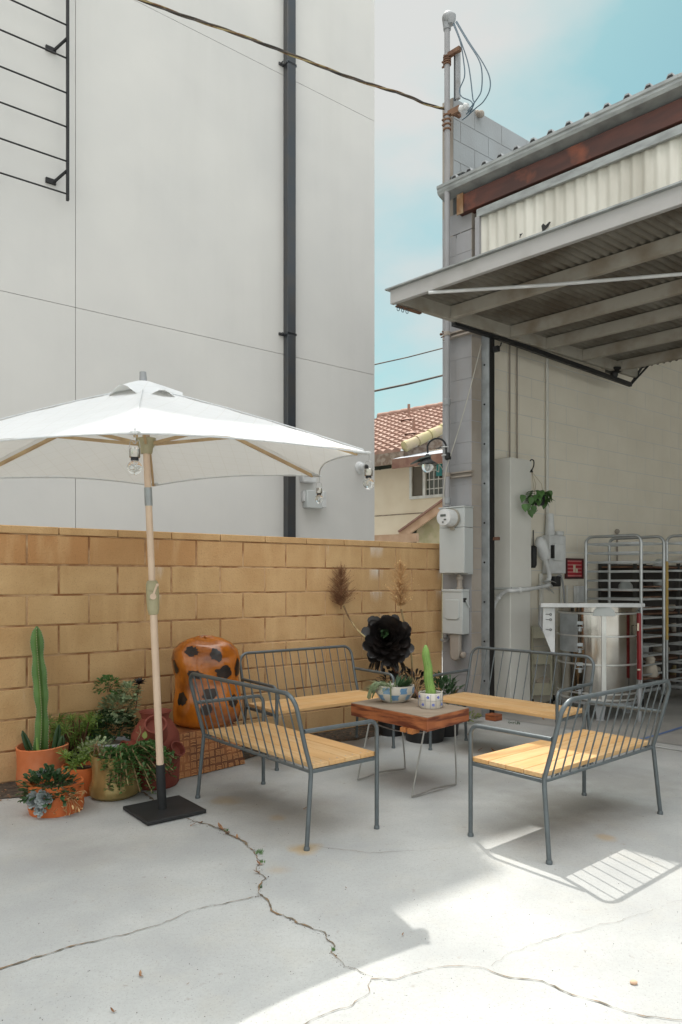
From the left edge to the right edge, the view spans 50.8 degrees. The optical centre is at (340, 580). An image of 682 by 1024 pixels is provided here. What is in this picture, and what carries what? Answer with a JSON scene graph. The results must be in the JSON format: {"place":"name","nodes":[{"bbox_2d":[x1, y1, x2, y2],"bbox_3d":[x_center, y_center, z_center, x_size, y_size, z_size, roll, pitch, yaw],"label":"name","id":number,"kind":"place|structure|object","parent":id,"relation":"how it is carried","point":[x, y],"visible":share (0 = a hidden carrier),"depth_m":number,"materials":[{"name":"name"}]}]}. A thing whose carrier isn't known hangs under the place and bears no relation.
{"place":"outdoors","nodes":[
{"label":"outdoors","id":0,"kind":"place"},
{"bbox_2d":[0,650,681,1023],"bbox_3d":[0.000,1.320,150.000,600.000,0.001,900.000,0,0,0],"label":"ground","id":1,"kind":"structure","parent":0,"point":[94,870],"depth_m":2.97,"materials":[{"name":"concrete"}]},
{"bbox_2d":[15,763,86,817],"bbox_3d":[-1.632,1.185,4.089,0.404,0.296,0.342,0,0,0],"label":"rosette planter","id":2,"kind":"object","parent":1,"relation":"on","point":[52,792],"visible":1,"depth_m":4.00,"materials":[{"name":"ceramic"}]},
{"bbox_2d":[56,736,103,796],"bbox_3d":[-1.635,1.145,4.435,0.346,0.349,0.265,0,0,0],"label":"spiky planter","id":3,"kind":"object","parent":1,"relation":"on","point":[80,765],"visible":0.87,"depth_m":4.39,"materials":[{"name":"ceramic"}]},
{"bbox_2d":[0,897,250,968],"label":"pavement crack","id":4,"kind":"object","parent":1,"relation":"on","point":[94,941],"visible":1,"depth_m":2.59,"materials":[{"name":"grey concrete"}]},
{"bbox_2d":[86,731,176,801],"bbox_3d":[-1.275,1.116,4.364,0.567,0.408,0.373,0,0,0],"label":"gold planter","id":5,"kind":"object","parent":1,"relation":"on","point":[114,776],"visible":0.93,"depth_m":4.29,"materials":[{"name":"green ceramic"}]},
{"bbox_2d":[119,708,184,790],"bbox_3d":[-1.207,1.081,4.585,0.392,0.477,0.381,0,0,-41],"label":"strawberry jar","id":6,"kind":"object","parent":1,"relation":"on","point":[170,733],"visible":0.59,"depth_m":4.53,"materials":[{"name":"red clay"},{"name":"green leaf"},{"name":"soil"}]},
{"bbox_2d":[123,763,205,825],"bbox_3d":[-1.006,1.177,4.085,0.350,0.277,0.350,0,0,-38],"label":"umbrella base","id":7,"kind":"object","parent":1,"relation":"on","point":[162,808],"visible":0.99,"depth_m":4.04,"materials":[{"name":"black metal"}]},
{"bbox_2d":[0,371,370,764],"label":"patio umbrella","id":8,"kind":"object","parent":7,"relation":"on","point":[180,437],"visible":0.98,"depth_m":3.98,"materials":[{"name":"white fabric"}]},
{"bbox_2d":[127,434,142,474],"bbox_3d":[-0.785,-0.481,2.732,0.058,0.164,0.058,0,0,0],"label":"solar bulb","id":9,"kind":"object","parent":8,"relation":"hanging from","point":[134,466],"visible":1,"depth_m":2.71,"materials":[{"name":"glass"}]},
{"bbox_2d":[315,478,322,502],"bbox_3d":[-0.148,-0.608,4.821,0.058,0.184,0.058,0,0,0],"label":"solar bulb","id":10,"kind":"object","parent":8,"relation":"hanging from","point":[318,498],"visible":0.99,"depth_m":4.80,"materials":[{"name":"glass"}]},
{"bbox_2d":[363,458,373,488],"bbox_3d":[0.138,-0.547,3.592,0.058,0.184,0.058,0,0,0],"label":"solar bulb","id":11,"kind":"object","parent":8,"relation":"hanging from","point":[368,482],"visible":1,"depth_m":3.57,"materials":[{"name":"glass"}]},
{"bbox_2d":[0,0,373,540],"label":"white building","id":12,"kind":"structure","parent":1,"relation":"on","point":[205,232],"depth_m":8.31,"materials":[{"name":"paint"}]},
{"bbox_2d":[0,0,68,200],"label":"wall trellis","id":13,"kind":"object","parent":12,"relation":"attached to","point":[50,49],"depth_m":7.28,"materials":[{"name":"black metal"}]},
{"bbox_2d":[300,475,315,483],"bbox_3d":[-0.424,-1.304,9.209,0.210,0.113,0.088,0,0,-37],"label":"sensor box","id":14,"kind":"object","parent":12,"relation":"attached to","point":[311,480],"visible":0.56,"depth_m":9.17,"materials":[{"name":"white plastic"}]},
{"bbox_2d":[301,490,325,508],"bbox_3d":[-0.350,-1.036,9.247,0.320,0.223,0.118,0,0,-37],"label":"wall light box","id":15,"kind":"object","parent":12,"relation":"attached to","point":[308,498],"visible":0.85,"depth_m":9.19,"materials":[{"name":"white plastic"}]},
{"bbox_2d":[355,461,368,473],"bbox_3d":[0.300,-1.530,9.723,0.169,0.169,0.149,0,0,-37],"label":"dome camera","id":16,"kind":"object","parent":12,"relation":"attached to","point":[359,467],"visible":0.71,"depth_m":9.72,"materials":[{"name":"white plastic"}]},
{"bbox_2d":[374,374,442,391],"bbox_3d":[1.276,-3.776,13.750,13.739,4.548,0.037,0,0,-33],"label":"utility wire","id":17,"kind":"object","parent":12,"relation":"attached to","point":[395,386],"visible":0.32,"depth_m":13.73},
{"bbox_2d":[374,348,442,364],"bbox_3d":[1.276,-4.289,13.750,13.735,4.938,0.022,0,0,-33],"label":"utility wire","id":18,"kind":"object","parent":12,"relation":"attached to","point":[408,356],"visible":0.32,"depth_m":13.76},
{"bbox_2d":[174,723,244,778],"bbox_3d":[-1.025,1.170,5.078,0.402,0.300,0.570,0,0,44],"label":"carved base","id":19,"kind":"object","parent":1,"relation":"on","point":[218,756],"visible":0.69,"depth_m":4.91,"materials":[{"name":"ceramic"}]},
{"bbox_2d":[171,635,241,728],"bbox_3d":[-0.951,0.704,5.054,0.499,0.632,0.417,0,0,0],"label":"amber sculpture","id":20,"kind":"object","parent":19,"relation":"on","point":[211,655],"visible":0.84,"depth_m":4.90,"materials":[{"name":"ceramic"}]},
{"bbox_2d":[0,525,441,783],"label":"garden wall","id":21,"kind":"structure","parent":1,"relation":"on","point":[77,596],"depth_m":5.44,"materials":[{"name":"beige brick"}]},
{"bbox_2d":[0,719,470,800],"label":"soil","id":22,"kind":"structure","parent":1,"relation":"on","point":[12,787],"depth_m":6.00,"materials":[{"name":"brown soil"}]},
{"bbox_2d":[15,626,68,787],"bbox_3d":[-1.939,0.810,4.667,0.320,1.020,0.322,0,0,0],"label":"tall cactus","id":23,"kind":"object","parent":22,"relation":"on","point":[38,754],"visible":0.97,"depth_m":4.64,"materials":[{"name":"plant"}]},
{"bbox_2d":[48,709,110,761],"bbox_3d":[-1.794,1.095,4.870,0.480,0.450,0.384,0,0,0],"label":"grassy succulent","id":24,"kind":"object","parent":22,"relation":"on","point":[74,743],"visible":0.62,"depth_m":4.81,"materials":[{"name":"green plant"}]},
{"bbox_2d":[83,674,145,748],"bbox_3d":[-1.546,0.980,4.879,0.381,0.681,0.311,0,0,22],"label":"leafy green shrub","id":25,"kind":"object","parent":22,"relation":"on","point":[115,716],"visible":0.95,"depth_m":4.86,"materials":[{"name":"green plant"}]},
{"bbox_2d":[367,667,404,736],"bbox_3d":[0.435,1.030,6.152,0.439,0.581,0.388,0,0,15],"label":"rosette pot","id":26,"kind":"object","parent":22,"relation":"on","point":[383,731],"visible":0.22,"depth_m":6.07,"materials":[{"name":"black ceramic"}]},
{"bbox_2d":[384,554,418,683],"bbox_3d":[0.526,0.377,6.250,0.311,1.200,0.260,0,0,0],"label":"dried bloom","id":27,"kind":"object","parent":26,"relation":"in","point":[398,592],"visible":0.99,"depth_m":6.24,"materials":[{"name":"brown plant"}]},
{"bbox_2d":[404,666,424,698],"bbox_3d":[0.690,1.060,6.624,0.399,0.520,0.382,0,0,0],"label":"rosette plant","id":28,"kind":"object","parent":22,"relation":"on","point":[418,678],"visible":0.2,"depth_m":6.60,"materials":[{"name":"black plant"}]},
{"bbox_2d":[141,792,362,972],"bbox_3d":[-0.509,1.316,3.450,0.223,0.001,2.459,0,0,-31],"label":"pavement crack","id":29,"kind":"object","parent":1,"relation":"on","point":[267,899],"visible":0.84,"depth_m":3.00,"materials":[{"name":"grey concrete"}]},
{"bbox_2d":[255,848,263,854],"bbox_3d":[-0.392,1.307,3.467,0.043,0.027,0.044,0,0,0],"label":"weed tuft","id":30,"kind":"object","parent":1,"relation":"on","point":[258,851],"visible":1,"depth_m":3.46,"materials":[{"name":"green plant"}]},
{"bbox_2d":[189,672,379,850],"bbox_3d":[-0.362,0.932,4.056,0.566,0.776,1.125,0,0,-40],"label":"garden bench","id":31,"kind":"object","parent":1,"relation":"on","point":[311,752],"visible":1,"depth_m":3.85,"materials":[{"name":"grey metal"}]},
{"bbox_2d":[239,645,394,770],"bbox_3d":[-0.180,0.932,5.521,1.125,0.776,0.567,0,0,-38],"label":"garden bench","id":32,"kind":"object","parent":1,"relation":"on","point":[320,701],"visible":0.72,"depth_m":5.53,"materials":[{"name":"grey metal"}]},
{"bbox_2d":[305,980,370,1023],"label":"pavement crack","id":33,"kind":"object","parent":1,"relation":"on","point":[345,1007],"visible":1,"depth_m":2.21,"materials":[{"name":"grey concrete"}]},
{"bbox_2d":[361,614,444,743],"bbox_3d":[0.533,0.806,6.043,0.752,1.027,0.370,0,0,35],"label":"dark aeonium","id":34,"kind":"object","parent":1,"relation":"on","point":[387,643],"visible":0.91,"depth_m":6.05,"materials":[{"name":"black plant"}]},
{"bbox_2d":[328,564,364,637],"bbox_3d":[0.036,0.174,6.231,0.398,0.677,0.277,0,0,0],"label":"dried bloom","id":35,"kind":"object","parent":34,"relation":"attached to","point":[340,599],"visible":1,"depth_m":6.24,"materials":[{"name":"brown plant"}]},
{"bbox_2d":[351,698,468,796],"bbox_3d":[0.434,1.066,4.690,0.480,0.495,0.736,0,0,-41],"label":"table","id":36,"kind":"object","parent":1,"relation":"on","point":[409,716],"visible":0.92,"depth_m":4.53,"materials":[{"name":"red wood"}]},
{"bbox_2d":[363,673,416,702],"bbox_3d":[0.329,0.730,4.821,0.401,0.176,0.289,0,0,0],"label":"succulent bowl","id":37,"kind":"object","parent":36,"relation":"on","point":[399,690],"visible":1,"depth_m":4.76,"materials":[{"name":"white ceramic"}]},
{"bbox_2d":[418,645,442,708],"bbox_3d":[0.577,0.618,4.618,0.161,0.400,0.161,0,0,0],"label":"cactus pot","id":38,"kind":"object","parent":36,"relation":"on","point":[430,697],"visible":1,"depth_m":4.59,"materials":[{"name":"white ceramic"}]},
{"bbox_2d":[398,499,442,649],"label":"porch gable","id":39,"kind":"structure","parent":1,"relation":"on","point":[425,525],"depth_m":13.70,"materials":[{"name":"paint"}]},
{"bbox_2d":[374,533,418,541],"bbox_3d":[0.899,-0.717,12.402,0.998,0.140,0.080,0,0,38],"label":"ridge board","id":40,"kind":"object","parent":39,"relation":"attached to","point":[412,537],"visible":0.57,"depth_m":12.27,"materials":[{"name":"beige wood"}]},
{"bbox_2d":[433,670,464,736],"bbox_3d":[0.881,1.045,6.144,0.421,0.550,0.353,0,0,0],"label":"corner plant","id":41,"kind":"object","parent":1,"relation":"on","point":[449,730],"visible":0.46,"depth_m":6.09,"materials":[{"name":"green plant"}]},
{"bbox_2d":[467,710,481,721],"bbox_3d":[1.129,1.237,6.652,0.381,0.131,0.235,0,0,0],"label":"trailing groundcover","id":42,"kind":"object","parent":1,"relation":"on","point":[478,715],"visible":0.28,"depth_m":6.65,"materials":[{"name":"green plant"}]},
{"bbox_2d":[485,713,501,720],"bbox_3d":[1.439,1.290,6.764,0.124,0.060,0.099,0,0,44],"label":"brick","id":43,"kind":"object","parent":1,"relation":"on","point":[493,716],"visible":1,"depth_m":6.73,"materials":[{"name":"red brick"}]},
{"bbox_2d":[428,646,594,775],"bbox_3d":[1.262,0.932,5.368,0.567,0.776,1.125,0,0,-44],"label":"garden bench","id":44,"kind":"object","parent":1,"relation":"on","point":[465,698],"visible":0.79,"depth_m":5.35,"materials":[{"name":"grey metal"}]},
{"bbox_2d":[371,965,681,1019],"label":"pavement crack","id":45,"kind":"object","parent":1,"relation":"on","point":[540,980],"visible":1,"depth_m":2.35,"materials":[{"name":"grey concrete"}]},
{"bbox_2d":[437,72,681,717],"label":"warehouse","id":46,"kind":"structure","parent":1,"relation":"on","point":[615,455],"depth_m":7.01,"materials":[{"name":"white paint"}]},
{"bbox_2d":[440,634,449,642],"bbox_3d":[1.006,0.566,7.000,0.096,0.087,0.060,0,0,44],"label":"cable clamp","id":47,"kind":"object","parent":46,"relation":"attached to","point":[445,636],"visible":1,"depth_m":6.97,"materials":[{"name":"grey metal"}]},
{"bbox_2d":[437,506,473,574],"bbox_3d":[1.050,-0.376,6.822,0.299,0.644,0.302,0,0,44],"label":"meter cabinet","id":48,"kind":"object","parent":46,"relation":"attached to","point":[456,538],"visible":1,"depth_m":6.78,"materials":[{"name":"grey metal"}]},
{"bbox_2d":[442,589,469,634],"bbox_3d":[1.110,0.301,6.884,0.265,0.427,0.129,0,0,44],"label":"disconnect box","id":49,"kind":"object","parent":46,"relation":"attached to","point":[456,606],"visible":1,"depth_m":6.83,"materials":[{"name":"grey metal"}]},
{"bbox_2d":[445,600,458,619],"bbox_3d":[1.058,0.281,6.850,0.166,0.188,0.008,0,0,44],"label":"embossed door","id":50,"kind":"structure","parent":49,"relation":"in","point":[451,606],"depth_m":6.84,"materials":[{"name":"grey metal"}]},
{"bbox_2d":[450,634,465,660],"bbox_3d":[1.122,0.625,6.866,0.160,0.293,0.065,0,0,44],"label":"conduit fitting","id":51,"kind":"object","parent":49,"relation":"hanging from","point":[456,653],"visible":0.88,"depth_m":6.85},
{"bbox_2d":[456,574,462,588],"bbox_3d":[1.134,0.023,6.855,0.068,0.153,0.068,0,0,0],"label":"conduit nipple","id":52,"kind":"object","parent":49,"relation":"attached to","point":[459,578],"visible":0.98,"depth_m":6.83,"materials":[{"name":"grey metal"}]},
{"bbox_2d":[442,470,473,478],"bbox_3d":[1.103,-1.014,6.888,0.333,0.054,0.133,0,0,44],"label":"strut bracket","id":53,"kind":"object","parent":46,"relation":"attached to","point":[461,474],"visible":0.95,"depth_m":6.89,"materials":[{"name":"beige metal"}]},
{"bbox_2d":[442,329,473,340],"bbox_3d":[1.103,-2.372,6.888,0.333,0.054,0.133,0,0,44],"label":"strut bracket","id":54,"kind":"object","parent":46,"relation":"attached to","point":[457,334],"visible":0.82,"depth_m":6.89,"materials":[{"name":"beige metal"}]},
{"bbox_2d":[442,10,490,506],"bbox_3d":[1.195,-3.090,6.776,0.166,4.760,0.566,0,0,-45],"label":"service mast","id":55,"kind":"object","parent":46,"relation":"attached to","point":[448,19],"visible":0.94,"depth_m":6.89,"materials":[{"name":"grey metal"}]},
{"bbox_2d":[138,0,443,109],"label":"service drop","id":56,"kind":"object","parent":55,"relation":"attached to","point":[169,10],"visible":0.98,"depth_m":6.08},
{"bbox_2d":[410,437,450,472],"bbox_3d":[0.869,-1.207,6.964,0.377,0.338,0.210,0,0,0],"label":"wall lantern","id":57,"kind":"object","parent":55,"relation":"attached to","point":[427,463],"depth_m":6.92,"materials":[{"name":"black metal"}]},
{"bbox_2d":[443,344,481,504],"bbox_3d":[1.151,-1.471,6.823,0.382,1.500,0.024,0,0,27],"label":"cord","id":58,"kind":"object","parent":55,"relation":"attached to","point":[458,429],"visible":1,"depth_m":6.84,"materials":[{"name":"plastic"}]},
{"bbox_2d":[475,110,483,117],"bbox_3d":[1.375,-4.640,7.200,0.136,0.180,0.077,0,0,45],"label":"wall insulator","id":59,"kind":"object","parent":46,"relation":"attached to","point":[479,113],"depth_m":7.16,"materials":[{"name":"white ceramic"}]},
{"bbox_2d":[492,342,501,352],"bbox_3d":[1.482,-2.227,6.881,0.139,0.077,0.040,0,0,44],"label":"door catch","id":60,"kind":"object","parent":46,"relation":"attached to","point":[495,349],"depth_m":6.86,"materials":[{"name":"black metal"}]},
{"bbox_2d":[509,345,510,456],"bbox_3d":[1.732,-2.237,7.366,0.016,2.085,0.015,0,0,0],"label":"thin pipe","id":61,"kind":"object","parent":46,"relation":"attached to","point":[509,400],"visible":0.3,"depth_m":7.36,"materials":[{"name":"metal"}]},
{"bbox_2d":[516,347,517,457],"bbox_3d":[1.825,-2.237,7.437,0.015,2.085,0.016,0,0,0],"label":"thin pipe","id":62,"kind":"object","parent":46,"relation":"attached to","point":[516,402],"visible":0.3,"depth_m":7.44,"materials":[{"name":"metal"}]},
{"bbox_2d":[495,584,550,607],"bbox_3d":[1.891,0.479,7.249,0.777,0.888,0.266,0,0,-27],"label":"bent conduit","id":63,"kind":"object","parent":46,"relation":"attached to","point":[504,592],"visible":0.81,"depth_m":7.11,"materials":[{"name":"grey metal"}]},
{"bbox_2d":[540,581,555,593],"bbox_3d":[2.138,0.078,7.485,0.298,0.148,0.058,0,0,-37],"label":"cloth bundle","id":64,"kind":"object","parent":63,"relation":"on","point":[548,588],"visible":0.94,"depth_m":7.50,"materials":[{"name":"fabric"}]},
{"bbox_2d":[385,180,681,386],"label":"tilt up door","id":65,"kind":"structure","parent":46,"relation":"attached to","point":[602,289],"depth_m":6.00,"materials":[{"name":"paint"}]},
{"bbox_2d":[531,530,536,567],"bbox_3d":[1.986,-0.321,7.412,0.070,0.390,0.070,0,0,0],"label":"black glove","id":66,"kind":"object","parent":46,"relation":"hanging from","point":[533,556],"visible":0.87,"depth_m":7.38,"materials":[{"name":"plastic"}]},
{"bbox_2d":[539,574,542,604],"bbox_3d":[2.131,0.175,7.660,0.041,0.490,0.041,0,0,-23],"label":"wall riser","id":67,"kind":"object","parent":46,"relation":"attached to","point":[540,590],"depth_m":7.64,"materials":[{"name":"white paint"}]},
{"bbox_2d":[534,536,551,583],"bbox_3d":[2.129,-0.204,7.534,0.234,0.506,0.124,0,0,-37],"label":"angled conduit","id":68,"kind":"object","parent":46,"relation":"attached to","point":[541,545],"visible":0.98,"depth_m":7.49,"materials":[{"name":"white plastic"}]},
{"bbox_2d":[546,351,548,513],"bbox_3d":[2.222,-1.855,7.735,0.031,2.850,0.031,0,0,23],"label":"wall pipe","id":69,"kind":"object","parent":46,"relation":"attached to","point":[547,428],"depth_m":7.72,"materials":[{"name":"grey metal"}]},
{"bbox_2d":[542,535,565,573],"bbox_3d":[2.314,-0.276,7.746,0.295,0.412,0.122,0,0,-37],"label":"breaker box","id":70,"kind":"object","parent":46,"relation":"attached to","point":[556,544],"visible":0.94,"depth_m":7.69,"materials":[{"name":"grey metal"}]},
{"bbox_2d":[545,513,554,534],"bbox_3d":[2.242,-0.598,7.707,0.110,0.230,0.110,0,0,0],"label":"white cup stack","id":71,"kind":"object","parent":70,"relation":"on","point":[549,526],"visible":0.97,"depth_m":7.67,"materials":[{"name":"plastic"}]},
{"bbox_2d":[551,574,565,602],"bbox_3d":[2.330,0.126,7.662,0.223,0.378,0.059,0,0,-37],"label":"power plug","id":72,"kind":"object","parent":70,"relation":"hanging from","point":[558,579],"visible":0.89,"depth_m":7.62,"materials":[{"name":"black plastic"}]},
{"bbox_2d":[555,531,563,535],"bbox_3d":[2.370,-0.505,7.804,0.110,0.045,0.110,0,0,0],"label":"round tub","id":73,"kind":"object","parent":70,"relation":"on","point":[560,533],"visible":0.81,"depth_m":7.76,"materials":[{"name":"white plastic"}]},
{"bbox_2d":[560,574,561,602],"bbox_3d":[2.415,0.174,7.876,0.026,0.492,0.026,0,0,23],"label":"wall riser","id":74,"kind":"object","parent":46,"relation":"attached to","point":[561,592],"depth_m":7.86,"materials":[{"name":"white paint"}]},
{"bbox_2d":[565,585,567,602],"bbox_3d":[2.497,0.239,7.939,0.026,0.362,0.026,0,0,22],"label":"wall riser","id":75,"kind":"object","parent":46,"relation":"attached to","point":[566,593],"depth_m":7.93,"materials":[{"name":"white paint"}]},
{"bbox_2d":[565,558,583,578],"bbox_3d":[2.614,-0.129,8.038,0.329,0.228,0.021,0,0,-37],"label":"sign","id":76,"kind":"object","parent":46,"relation":"attached to","point":[574,568],"visible":0.95,"depth_m":8.04,"materials":[{"name":"red plastic"}]},
{"bbox_2d":[574,586,583,602],"bbox_3d":[2.678,0.261,8.063,0.139,0.390,0.058,0,0,-37],"label":"wall switch","id":77,"kind":"object","parent":46,"relation":"attached to","point":[578,594],"depth_m":8.03,"materials":[{"name":"white plastic"}]},
{"bbox_2d":[615,529,619,560],"bbox_3d":[3.292,-0.395,8.554,0.060,0.430,0.060,0,0,0],"label":"wall outlet pipe","id":78,"kind":"object","parent":46,"relation":"attached to","point":[617,531],"depth_m":8.54,"materials":[{"name":"grey metal"}]},
{"bbox_2d":[468,679,670,864],"bbox_3d":[1.253,0.932,3.847,1.125,0.776,0.566,0,0,-40],"label":"garden bench","id":79,"kind":"object","parent":1,"relation":"on","point":[543,757],"visible":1,"depth_m":3.69,"materials":[{"name":"grey metal"}]},
{"bbox_2d":[491,900,678,965],"bbox_3d":[0.952,1.316,2.720,1.033,0.001,0.044,0,0,-29],"label":"pavement crack","id":80,"kind":"object","parent":1,"relation":"on","point":[561,934],"visible":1,"depth_m":2.65,"materials":[{"name":"grey concrete"}]},
{"bbox_2d":[630,979,637,984],"bbox_3d":[0.956,1.314,2.345,0.025,0.016,0.019,0,0,-18],"label":"pebble","id":81,"kind":"object","parent":1,"relation":"on","point":[633,982],"visible":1,"depth_m":2.34,"materials":[{"name":"beige stone"}]},
{"bbox_2d":[374,402,442,534],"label":"tile roof house","id":82,"kind":"structure","parent":0,"point":[405,492],"depth_m":16.16,"materials":[{"name":"beige paint"}]},
{"bbox_2d":[409,464,442,499],"bbox_3d":[1.960,-2.184,15.620,1.055,0.793,0.110,0,0,38],"label":"window","id":83,"kind":"structure","parent":82,"relation":"in","point":[422,485],"depth_m":15.68,"materials":[{"name":"white plastic"}]},
{"bbox_2d":[374,0,681,450],"label":"sky","id":84,"kind":"structure","parent":0,"point":[549,64],"materials":[{"name":"blue"}]},
{"bbox_2d":[495,682,681,745],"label":"floor","id":85,"kind":"structure","parent":0,"point":[672,718],"depth_m":6.72,"materials":[{"name":"concrete"}]},
{"bbox_2d":[495,457,530,712],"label":"duct column","id":86,"kind":"structure","parent":85,"relation":"on","point":[512,547],"depth_m":7.17,"materials":[{"name":"grey metal"}]},
{"bbox_2d":[520,459,552,517],"bbox_3d":[1.923,-0.907,7.189,0.420,0.593,0.249,0,0,-29],"label":"hanging plant","id":87,"kind":"object","parent":86,"relation":"hanging from","point":[540,498],"visible":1,"depth_m":7.13,"materials":[{"name":"green plant"}]},
{"bbox_2d":[531,626,554,703],"bbox_3d":[2.166,0.899,7.691,0.230,0.836,0.437,0,0,20],"label":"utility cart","id":88,"kind":"object","parent":85,"relation":"on","point":[536,632],"visible":0.6,"depth_m":7.56,"materials":[{"name":"grey metal"}]},
{"bbox_2d":[538,603,644,720],"bbox_3d":[2.377,0.767,7.029,1.055,1.106,0.810,0,0,0],"label":"kiln","id":89,"kind":"object","parent":85,"relation":"on","point":[603,636],"visible":0.81,"depth_m":6.71,"materials":[{"name":"silver metal"}]},
{"bbox_2d":[584,534,665,706],"bbox_3d":[3.072,0.418,7.776,0.711,1.803,0.548,0,0,44],"label":"pan rack","id":90,"kind":"object","parent":85,"relation":"on","point":[640,562],"visible":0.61,"depth_m":7.69,"materials":[{"name":"metal"}]},
{"bbox_2d":[643,676,658,679],"bbox_3d":[3.072,1.039,7.776,0.595,0.020,0.376,0,0,44],"label":"ware board","id":91,"kind":"object","parent":90,"relation":"on","point":[646,678],"visible":0.21,"depth_m":7.58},
{"bbox_2d":[643,654,657,676],"bbox_3d":[3.304,0.908,7.652,0.160,0.239,0.160,0,0,0],"label":"clay bust","id":92,"kind":"object","parent":91,"relation":"on","point":[653,669],"visible":0.77,"depth_m":7.61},
{"bbox_2d":[637,613,641,721],"bbox_3d":[2.775,0.814,6.685,0.053,1.012,0.056,0,0,0],"label":"red prop bar","id":93,"kind":"object","parent":85,"relation":"on","point":[639,665],"visible":0.93,"depth_m":6.67,"materials":[{"name":"metal"}]},
{"bbox_2d":[598,563,681,689],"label":"pottery shelf","id":94,"kind":"object","parent":85,"relation":"on","point":[648,576],"visible":0.2,"depth_m":8.71,"materials":[{"name":"metal"}]},
{"bbox_2d":[618,582,632,588],"bbox_3d":[3.261,0.054,8.227,0.166,0.108,0.166,0,0,0],"label":"pottery piece","id":95,"kind":"object","parent":94,"relation":"on","point":[625,585],"visible":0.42,"depth_m":8.17,"materials":[{"name":"grey ceramic"}]},
{"bbox_2d":[643,645,648,654],"bbox_3d":[3.603,0.839,8.567,0.144,0.159,0.144,0,0,0],"label":"pottery piece","id":96,"kind":"object","parent":94,"relation":"on","point":[646,649],"visible":0.13,"depth_m":8.51,"materials":[{"name":"grey ceramic"}]},
{"bbox_2d":[653,582,661,588],"bbox_3d":[3.913,0.057,8.806,0.162,0.103,0.162,0,0,0],"label":"pottery piece","id":97,"kind":"object","parent":94,"relation":"on","point":[657,583],"visible":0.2,"depth_m":8.76,"materials":[{"name":"grey ceramic"}]},
{"bbox_2d":[653,559,661,565],"bbox_3d":[3.901,-0.212,8.792,0.160,0.100,0.159,0,0,0],"label":"pottery piece","id":98,"kind":"object","parent":94,"relation":"on","point":[657,564],"visible":0.55,"depth_m":8.75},
{"bbox_2d":[652,646,669,655],"bbox_3d":[3.906,0.864,8.762,0.200,0.109,0.200,0,0,0],"label":"pottery piece","id":99,"kind":"object","parent":94,"relation":"on","point":[657,649],"visible":0.52,"depth_m":8.71,"materials":[{"name":"ceramic"}]},
{"bbox_2d":[670,665,675,674],"bbox_3d":[4.186,1.124,9.005,0.115,0.127,0.115,0,0,0],"label":"pottery piece","id":100,"kind":"object","parent":94,"relation":"on","point":[673,667],"visible":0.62,"depth_m":8.98,"materials":[{"name":"brown ceramic"}]},
{"bbox_2d":[670,623,675,631],"bbox_3d":[4.204,0.593,9.058,0.094,0.110,0.094,0,0,0],"label":"pottery piece","id":101,"kind":"object","parent":94,"relation":"on","point":[673,629],"visible":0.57,"depth_m":9.03,"materials":[{"name":"ceramic"}]},
{"bbox_2d":[639,726,681,738],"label":"floor line","id":102,"kind":"object","parent":85,"relation":"on","point":[663,732],"visible":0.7,"depth_m":6.18,"materials":[{"name":"grey concrete"}]},
{"bbox_2d":[665,534,681,697],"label":"pan rack","id":103,"kind":"object","parent":85,"relation":"on","point":[667,616],"visible":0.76,"depth_m":7.82,"materials":[{"name":"metal"}]},
{"bbox_3d":[2.159,1.128,7.644,0.150,0.050,0.150,0,0,0],"label":"ceramic bowl","id":104,"kind":"object","parent":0,"visible":0},
{"bbox_2d":[537,676,549,682],"bbox_3d":[2.151,1.073,7.632,0.136,0.086,0.128,0,0,0],"label":"ceramic bowl","id":105,"kind":"object","parent":104,"relation":"on","point":[546,680],"visible":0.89,"depth_m":7.62,"materials":[{"name":"ceramic"}]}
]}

